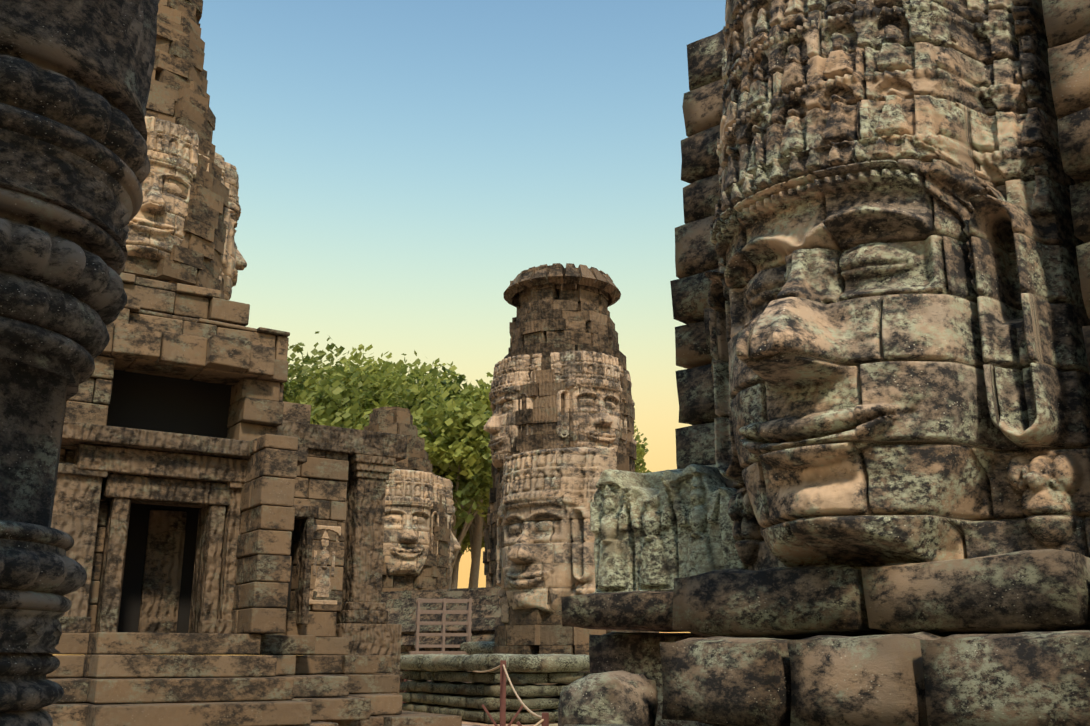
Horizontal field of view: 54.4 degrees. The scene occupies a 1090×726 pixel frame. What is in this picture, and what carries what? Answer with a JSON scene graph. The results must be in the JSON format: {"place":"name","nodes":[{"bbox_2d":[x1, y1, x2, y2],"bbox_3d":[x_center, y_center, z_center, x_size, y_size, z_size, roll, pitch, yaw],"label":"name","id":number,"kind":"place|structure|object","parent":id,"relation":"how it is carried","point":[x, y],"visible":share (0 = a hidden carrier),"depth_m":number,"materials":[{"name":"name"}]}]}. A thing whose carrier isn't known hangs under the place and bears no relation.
{"place":"outdoors","nodes":[
{"label":"outdoors","id":0,"kind":"place"},
{"bbox_2d":[0,0,159,725],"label":"carved pillar","id":1,"kind":"structure","parent":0,"point":[75,84],"depth_m":1.98,"materials":[{"name":"stone"}]},
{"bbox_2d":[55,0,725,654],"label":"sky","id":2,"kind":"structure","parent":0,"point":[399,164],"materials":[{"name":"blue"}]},
{"bbox_2d":[462,719,557,725],"bbox_3d":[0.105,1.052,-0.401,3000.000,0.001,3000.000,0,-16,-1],"label":"paved court","id":3,"kind":"object","parent":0,"point":[470,723],"depth_m":18.23,"materials":[{"name":"stone"}]},
{"bbox_2d":[42,272,461,725],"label":"temple building","id":4,"kind":"structure","parent":3,"relation":"on","point":[285,670],"depth_m":15.42,"materials":[{"name":"brown stone"}]},
{"bbox_2d":[122,0,228,298],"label":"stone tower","id":5,"kind":"structure","parent":4,"relation":"on","point":[178,94],"depth_m":26.55,"materials":[{"name":"stone"}]},
{"bbox_2d":[126,116,209,260],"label":"face tower","id":6,"kind":"structure","parent":5,"relation":"attached to","point":[156,232],"depth_m":25.10,"materials":[{"name":"stone"}]},
{"bbox_2d":[214,152,246,299],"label":"face tower","id":7,"kind":"structure","parent":5,"relation":"attached to","point":[233,261],"depth_m":27.62,"materials":[{"name":"stone"}]},
{"bbox_2d":[94,369,296,632],"bbox_3d":[-5.998,2.502,17.750,3.901,4.336,4.306,0,-16,-1],"label":"dark interior","id":8,"kind":"object","parent":4,"relation":"in","point":[161,403],"visible":0.07,"depth_m":16.53,"materials":[{"name":"black"}]},
{"bbox_2d":[51,420,406,694],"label":"gallery building dressings","id":9,"kind":"structure","parent":4,"relation":"attached to","point":[129,466],"depth_m":15.78,"materials":[{"name":"brown stone"}]},
{"bbox_2d":[309,525,340,604],"bbox_3d":[-3.877,3.482,18.226,0.679,1.400,0.602,0,-16,-1],"label":"carved figure relief","id":10,"kind":"object","parent":4,"relation":"attached to","point":[322,584],"visible":0.44,"depth_m":18.04},
{"bbox_2d":[283,331,410,408],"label":"tree","id":11,"kind":"object","parent":3,"relation":"on","point":[294,388],"visible":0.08,"depth_m":72.26,"materials":[{"name":"green plant"}]},
{"bbox_2d":[319,361,392,377],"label":"tree","id":12,"kind":"object","parent":3,"relation":"on","point":[376,363],"depth_m":100.52,"materials":[{"name":"green plant"}]},
{"bbox_2d":[300,379,469,534],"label":"tree","id":13,"kind":"object","parent":3,"relation":"on","point":[349,415],"depth_m":64.26,"materials":[{"name":"green plant"}]},
{"bbox_2d":[300,350,485,437],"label":"tree","id":14,"kind":"object","parent":3,"relation":"on","point":[335,381],"visible":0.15,"depth_m":69.31,"materials":[{"name":"green plant"}]},
{"bbox_2d":[340,407,450,591],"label":"stone tower","id":15,"kind":"structure","parent":3,"relation":"on","point":[434,573],"depth_m":37.61,"materials":[{"name":"stone"}]},
{"bbox_2d":[383,469,439,576],"bbox_3d":[-4.924,5.623,36.728,2.925,3.950,1.896,7,-17,-23],"label":"carved face","id":16,"kind":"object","parent":15,"relation":"attached to","point":[411,497],"depth_m":36.36,"materials":[{"name":"stone"}]},
{"bbox_2d":[432,474,460,576],"bbox_3d":[-4.029,6.275,39.077,1.923,3.950,2.925,7,-17,-24],"label":"carved face","id":17,"kind":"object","parent":15,"relation":"attached to","point":[445,486],"depth_m":38.52,"materials":[{"name":"stone"}]},
{"bbox_2d":[383,363,416,384],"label":"tree","id":18,"kind":"object","parent":3,"relation":"on","point":[407,375],"depth_m":85.51,"materials":[{"name":"green plant"}]},
{"bbox_2d":[361,379,492,588],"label":"tree","id":19,"kind":"object","parent":3,"relation":"on","point":[458,450],"visible":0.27,"depth_m":64.66,"materials":[{"name":"green plant"}]},
{"bbox_2d":[381,587,503,692],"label":"stone wall","id":20,"kind":"structure","parent":3,"relation":"on","point":[400,607],"depth_m":27.64,"materials":[{"name":"stone"}]},
{"bbox_2d":[408,598,471,682],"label":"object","id":21,"kind":"object","parent":20,"relation":"on","point":[443,623],"visible":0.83,"depth_m":25.74,"materials":[{"name":"brown wood"}]},
{"bbox_2d":[403,358,492,587],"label":"tree","id":22,"kind":"object","parent":3,"relation":"on","point":[476,531],"depth_m":74.59,"materials":[{"name":"green plant"}]},
{"bbox_2d":[451,543,467,588],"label":"tree trunk","id":23,"kind":"object","parent":3,"relation":"on","point":[454,584],"depth_m":107.17,"materials":[{"name":"brown plant"}]},
{"bbox_2d":[456,500,488,553],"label":"tree","id":24,"kind":"object","parent":3,"relation":"on","point":[466,541],"depth_m":86.59,"materials":[{"name":"green plant"}]},
{"bbox_2d":[402,660,548,725],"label":"rope barrier posts","id":25,"kind":"object","parent":3,"relation":"on","point":[545,717],"visible":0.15,"depth_m":16.03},
{"bbox_2d":[473,664,543,725],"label":"barrier ropes","id":26,"kind":"object","parent":25,"relation":"hanging from","point":[527,708],"visible":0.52,"depth_m":14.40,"materials":[{"name":"white fabric"}]},
{"bbox_2d":[399,641,589,722],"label":"balustrade walls","id":27,"kind":"structure","parent":3,"relation":"on","point":[460,697],"depth_m":18.99,"materials":[{"name":"stone"}]},
{"bbox_2d":[483,264,636,586],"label":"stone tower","id":28,"kind":"structure","parent":3,"relation":"on","point":[547,320],"depth_m":30.46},
{"bbox_2d":[483,353,541,467],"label":"face tower","id":29,"kind":"structure","parent":28,"relation":"attached to","point":[510,375],"depth_m":30.01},
{"bbox_2d":[503,263,620,307],"bbox_3d":[0.521,-2.229,32.406,3.575,0.678,3.603,0,-16,-1],"label":"tower cap","id":30,"kind":"object","parent":28,"relation":"on","point":[586,276],"visible":0.56,"depth_m":31.07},
{"bbox_2d":[550,350,626,451],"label":"face tower","id":31,"kind":"structure","parent":28,"relation":"attached to","point":[589,417],"depth_m":29.50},
{"bbox_2d":[624,370,636,444],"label":"face tower","id":32,"kind":"structure","parent":28,"relation":"attached to","point":[627,375],"depth_m":31.79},
{"bbox_2d":[493,446,658,710],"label":"stone blocks","id":33,"kind":"structure","parent":3,"relation":"on","point":[531,631],"depth_m":21.07,"materials":[{"name":"stone"}]},
{"bbox_2d":[496,451,523,622],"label":"pavilion face","id":34,"kind":"structure","parent":33,"relation":"attached to","point":[504,610],"depth_m":22.30,"materials":[{"name":"stone"}]},
{"bbox_2d":[496,447,616,622],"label":"carved stone face","id":35,"kind":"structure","parent":33,"relation":"attached to","point":[555,489],"depth_m":21.52,"materials":[{"name":"stone"}]},
{"bbox_2d":[633,421,650,472],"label":"tree","id":36,"kind":"object","parent":3,"relation":"on","point":[640,449],"depth_m":106.48,"materials":[{"name":"green plant"}]},
{"bbox_2d":[558,0,1089,725],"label":"tower masonry","id":37,"kind":"object","parent":3,"relation":"on","point":[996,640],"visible":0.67,"depth_m":6.45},
{"bbox_2d":[590,464,747,592],"bbox_3d":[1.206,1.351,8.645,1.668,1.100,1.616,0,-16,-1],"label":"garuda relief","id":38,"kind":"object","parent":37,"relation":"attached to","point":[657,531],"visible":0.79,"depth_m":8.32},
{"bbox_2d":[704,0,1089,570],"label":"face tower","id":39,"kind":"structure","parent":0,"point":[899,319],"depth_m":6.78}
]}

